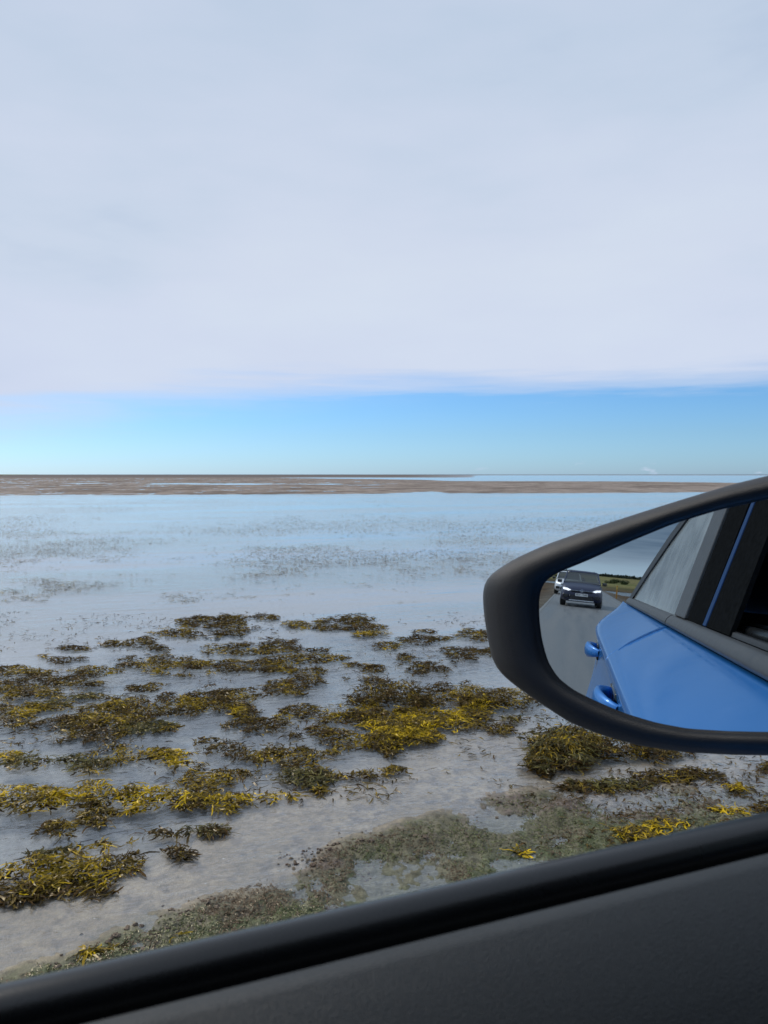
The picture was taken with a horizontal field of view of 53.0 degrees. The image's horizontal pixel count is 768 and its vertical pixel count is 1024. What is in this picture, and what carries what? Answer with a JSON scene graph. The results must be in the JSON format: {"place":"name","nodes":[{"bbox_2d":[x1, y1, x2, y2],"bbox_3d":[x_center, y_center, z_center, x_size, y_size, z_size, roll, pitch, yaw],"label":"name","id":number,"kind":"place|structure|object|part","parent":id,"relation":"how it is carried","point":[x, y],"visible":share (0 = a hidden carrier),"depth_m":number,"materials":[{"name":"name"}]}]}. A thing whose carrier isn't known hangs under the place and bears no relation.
{"place":"outdoors","nodes":[
{"label":"outdoors","id":0,"kind":"place"},
{"bbox_2d":[0,476,767,1023],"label":"blue car","id":1,"kind":"object","parent":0,"point":[648,628],"visible":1,"depth_m":0.23,"materials":[{"name":"paint"}]},
{"bbox_3d":[-0.038,0.427,0.319,2.138,1.435,0.397,-1,3,-21],"label":"front door","id":2,"kind":"part","parent":1,"relation":"part of","materials":[{"name":"grey plastic"}]},
{"bbox_2d":[0,474,767,983],"bbox_3d":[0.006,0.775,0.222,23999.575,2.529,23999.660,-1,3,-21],"label":"ground","id":3,"kind":"structure","parent":0,"point":[244,854],"depth_m":4.96,"materials":[{"name":"grey sand"}]},
{"bbox_2d":[29,811,115,845],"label":"seaweed clump","id":4,"kind":"object","parent":3,"relation":"on","point":[57,823],"visible":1,"depth_m":3.92,"materials":[{"name":"brown"}]},
{"bbox_2d":[0,778,198,824],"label":"seaweed clump","id":5,"kind":"object","parent":3,"relation":"on","point":[59,796],"visible":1,"depth_m":4.20,"materials":[{"name":"yellow"}]},
{"bbox_2d":[0,736,340,776],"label":"seaweed clump","id":6,"kind":"object","parent":3,"relation":"on","point":[174,756],"visible":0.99,"depth_m":4.86,"materials":[{"name":"green plant"}]},
{"bbox_2d":[169,931,192,944],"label":"seaweed clump","id":7,"kind":"object","parent":3,"relation":"on","point":[180,933],"visible":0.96,"depth_m":2.99,"materials":[{"name":"yellow"}]},
{"bbox_2d":[1,781,767,981],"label":"green algae","id":8,"kind":"object","parent":3,"relation":"on","point":[272,908],"visible":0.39,"depth_m":3.57,"materials":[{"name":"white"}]},
{"bbox_2d":[69,939,133,964],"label":"seaweed clump","id":9,"kind":"object","parent":8,"relation":"on","point":[88,952],"visible":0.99,"depth_m":2.89,"materials":[{"name":"yellow plant"}]},
{"bbox_2d":[50,773,767,968],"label":"mud clods","id":10,"kind":"object","parent":3,"relation":"on","point":[118,935],"visible":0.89,"depth_m":3.79,"materials":[{"name":"brown soil"}]},
{"bbox_2d":[499,843,533,857],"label":"seaweed clump","id":11,"kind":"object","parent":3,"relation":"on","point":[519,853],"visible":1,"depth_m":3.66,"materials":[{"name":"yellow plant"}]},
{"bbox_2d":[600,814,708,842],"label":"seaweed clump","id":12,"kind":"object","parent":3,"relation":"on","point":[625,830],"visible":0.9,"depth_m":3.85,"materials":[{"name":"yellow"}]},
{"bbox_2d":[705,800,758,815],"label":"seaweed clump","id":13,"kind":"object","parent":3,"relation":"on","point":[726,810],"visible":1,"depth_m":4.11,"materials":[{"name":"yellow"}]},
{"bbox_2d":[0,475,767,841],"bbox_3d":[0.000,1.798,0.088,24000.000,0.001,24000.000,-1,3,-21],"label":"water","id":14,"kind":"structure","parent":0,"point":[446,511],"depth_m":24.34,"materials":[{"name":"blue liquid"}]},
{"bbox_2d":[0,664,60,676],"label":"seaweed clump","id":15,"kind":"object","parent":14,"relation":"on","point":[11,668],"visible":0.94,"depth_m":6.98,"materials":[{"name":"brown"}]},
{"bbox_2d":[0,697,76,728],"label":"seaweed clump","id":16,"kind":"object","parent":14,"relation":"on","point":[49,705],"visible":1,"depth_m":5.82,"materials":[{"name":"brown"}]},
{"bbox_2d":[0,665,125,700],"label":"seaweed clump","id":17,"kind":"object","parent":14,"relation":"on","point":[56,680],"visible":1,"depth_m":6.54,"materials":[{"name":"brown"}]},
{"bbox_2d":[37,653,88,664],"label":"seaweed clump","id":18,"kind":"object","parent":14,"relation":"on","point":[60,658],"visible":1,"depth_m":7.45,"materials":[{"name":"brown"}]},
{"bbox_2d":[0,836,159,909],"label":"seaweed clump","id":19,"kind":"object","parent":14,"relation":"on","point":[27,890],"visible":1,"depth_m":3.42,"materials":[{"name":"green"}]},
{"bbox_2d":[23,681,186,744],"bbox_3d":[-1.983,1.487,5.861,0.880,0.056,1.566,1,3,21],"label":"seaweed clump","id":20,"kind":"object","parent":14,"relation":"on","point":[119,705],"visible":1,"depth_m":5.65,"materials":[{"name":"green plant"}]},
{"bbox_2d":[45,636,168,651],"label":"seaweed clump","id":21,"kind":"object","parent":14,"relation":"on","point":[148,640],"visible":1,"depth_m":8.06,"materials":[{"name":"brown plant"}]},
{"bbox_2d":[111,718,184,736],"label":"seaweed clump","id":22,"kind":"object","parent":14,"relation":"on","point":[163,725],"visible":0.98,"depth_m":5.43,"materials":[{"name":"brown"}]},
{"bbox_2d":[157,837,201,862],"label":"seaweed clump","id":23,"kind":"object","parent":14,"relation":"on","point":[176,853],"visible":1,"depth_m":3.64,"materials":[{"name":"brown plant"}]},
{"bbox_2d":[133,822,238,843],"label":"seaweed clump","id":24,"kind":"object","parent":14,"relation":"on","point":[215,829],"visible":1,"depth_m":3.85,"materials":[{"name":"brown"}]},
{"bbox_2d":[114,637,300,676],"bbox_3d":[-1.604,1.403,7.537,2.038,0.059,1.501,-1,3,-21],"label":"seaweed clump","id":25,"kind":"object","parent":14,"relation":"on","point":[264,648],"visible":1,"depth_m":7.31,"materials":[{"name":"brown"}]},
{"bbox_2d":[144,612,280,639],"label":"seaweed clump","id":26,"kind":"object","parent":14,"relation":"on","point":[221,624],"visible":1,"depth_m":9.10,"materials":[{"name":"brown"}]},
{"bbox_2d":[169,764,258,812],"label":"seaweed clump","id":27,"kind":"object","parent":14,"relation":"on","point":[213,784],"visible":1,"depth_m":4.48,"materials":[{"name":"yellow"}]},
{"bbox_2d":[168,791,302,815],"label":"seaweed clump","id":28,"kind":"object","parent":14,"relation":"on","point":[227,801],"visible":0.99,"depth_m":4.22,"materials":[{"name":"yellow"}]},
{"bbox_2d":[168,682,315,725],"bbox_3d":[-1.153,1.473,6.160,1.006,0.054,1.205,1,3,25],"label":"seaweed clump","id":29,"kind":"object","parent":14,"relation":"on","point":[226,697],"visible":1,"depth_m":6.08,"materials":[{"name":"brown"}]},
{"bbox_2d":[216,702,336,740],"bbox_3d":[-0.756,1.506,5.569,0.855,0.045,0.849,-1,3,-21],"label":"seaweed clump","id":30,"kind":"object","parent":14,"relation":"on","point":[262,720],"visible":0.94,"depth_m":5.55,"materials":[{"name":"brown"}]},
{"bbox_2d":[281,619,313,629],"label":"seaweed clump","id":31,"kind":"object","parent":14,"relation":"on","point":[300,624],"visible":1,"depth_m":9.16,"materials":[{"name":"brown"}]},
{"bbox_2d":[257,645,370,688],"bbox_3d":[-0.683,1.418,7.265,1.124,0.057,1.612,-1,3,-21],"label":"seaweed clump","id":32,"kind":"object","parent":14,"relation":"on","point":[300,658],"visible":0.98,"depth_m":7.28,"materials":[{"name":"brown"}]},
{"bbox_2d":[0,498,673,602],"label":"distant weed tips","id":33,"kind":"object","parent":14,"relation":"on","point":[258,550],"visible":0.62,"depth_m":17.30,"materials":[{"name":"brown plant"}]},
{"bbox_2d":[268,763,412,796],"bbox_3d":[-0.247,1.555,4.595,0.847,0.043,0.503,-1,3,-21],"label":"seaweed clump","id":34,"kind":"object","parent":14,"relation":"on","point":[316,774],"visible":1,"depth_m":4.56,"materials":[{"name":"brown"}]},
{"bbox_2d":[310,613,390,637],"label":"seaweed clump","id":35,"kind":"object","parent":14,"relation":"on","point":[370,626],"visible":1,"depth_m":9.06,"materials":[{"name":"brown"}]},
{"bbox_2d":[358,674,388,683],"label":"seaweed clump","id":36,"kind":"object","parent":14,"relation":"on","point":[372,678],"visible":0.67,"depth_m":6.70,"materials":[{"name":"brown"}]},
{"bbox_2d":[360,664,391,674],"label":"seaweed clump","id":37,"kind":"object","parent":14,"relation":"on","point":[372,667],"visible":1,"depth_m":7.07,"materials":[{"name":"brown"}]},
{"bbox_2d":[0,611,767,849],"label":"seaweed scraps","id":38,"kind":"object","parent":14,"relation":"on","point":[521,843],"visible":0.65,"depth_m":4.56,"materials":[{"name":"brown"}]},
{"bbox_2d":[339,675,436,715],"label":"seaweed clump","id":39,"kind":"object","parent":14,"relation":"on","point":[388,693],"visible":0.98,"depth_m":6.10,"materials":[{"name":"brown"}]},
{"bbox_2d":[372,641,407,649],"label":"seaweed clump","id":40,"kind":"object","parent":14,"relation":"on","point":[394,645],"visible":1,"depth_m":8.04,"materials":[{"name":"brown"}]},
{"bbox_2d":[309,701,497,758],"bbox_3d":[0.164,1.504,5.457,1.416,0.060,1.240,0,3,-2],"label":"seaweed clump","id":41,"kind":"object","parent":14,"relation":"on","point":[389,738],"visible":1,"depth_m":5.46,"materials":[{"name":"yellow"}]},
{"bbox_2d":[393,652,453,675],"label":"seaweed clump","id":42,"kind":"object","parent":14,"relation":"on","point":[407,657],"visible":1,"depth_m":7.15,"materials":[{"name":"brown plant"}]},
{"bbox_2d":[395,628,458,645],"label":"seaweed clump","id":43,"kind":"object","parent":14,"relation":"on","point":[430,638],"visible":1,"depth_m":8.37,"materials":[{"name":"brown"}]},
{"bbox_2d":[434,646,491,663],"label":"seaweed clump","id":44,"kind":"object","parent":14,"relation":"on","point":[463,653],"visible":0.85,"depth_m":7.70,"materials":[{"name":"brown plant"}]},
{"bbox_2d":[450,627,487,641],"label":"seaweed clump","id":45,"kind":"object","parent":14,"relation":"on","point":[482,633],"visible":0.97,"depth_m":8.57,"materials":[{"name":"brown plant"}]},
{"bbox_2d":[404,679,541,710],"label":"seaweed clump","id":46,"kind":"object","parent":14,"relation":"on","point":[482,697],"visible":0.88,"depth_m":6.10,"materials":[{"name":"brown"}]},
{"bbox_2d":[483,714,528,735],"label":"seaweed clump","id":47,"kind":"object","parent":14,"relation":"on","point":[501,728],"visible":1,"depth_m":5.45,"materials":[{"name":"brown"}]},
{"bbox_2d":[514,717,623,778],"bbox_3d":[1.209,1.491,5.036,0.992,0.127,0.863,-1,3,-21],"label":"seaweed clump","id":48,"kind":"object","parent":14,"relation":"on","point":[560,740],"visible":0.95,"depth_m":4.88,"materials":[{"name":"green plant"}]},
{"bbox_2d":[547,775,659,795],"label":"seaweed clump","id":49,"kind":"object","parent":14,"relation":"on","point":[596,786],"visible":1,"depth_m":4.43,"materials":[{"name":"brown"}]},
{"bbox_2d":[569,737,696,764],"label":"seaweed clump","id":50,"kind":"object","parent":14,"relation":"on","point":[646,752],"visible":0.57,"depth_m":4.89,"materials":[{"name":"brown"}]},
{"bbox_2d":[630,765,726,785],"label":"seaweed clump","id":51,"kind":"object","parent":14,"relation":"on","point":[691,774],"visible":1,"depth_m":4.58,"materials":[{"name":"brown"}]},
{"bbox_2d":[721,780,754,793],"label":"seaweed clump","id":52,"kind":"object","parent":14,"relation":"on","point":[740,786],"visible":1,"depth_m":4.40,"materials":[{"name":"yellow plant"}]},
{"bbox_2d":[745,797,767,812],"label":"seaweed clump","id":53,"kind":"object","parent":14,"relation":"on","point":[756,807],"visible":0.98,"depth_m":4.14,"materials":[{"name":"green plant"}]},
{"bbox_2d":[756,759,767,773],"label":"seaweed clump","id":54,"kind":"object","parent":14,"relation":"on","point":[765,767],"visible":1,"depth_m":4.71,"materials":[{"name":"brown"}]},
{"bbox_2d":[0,0,767,474],"label":"sky","id":55,"kind":"structure","parent":0,"point":[237,236],"materials":[{"name":"white"}]}
]}

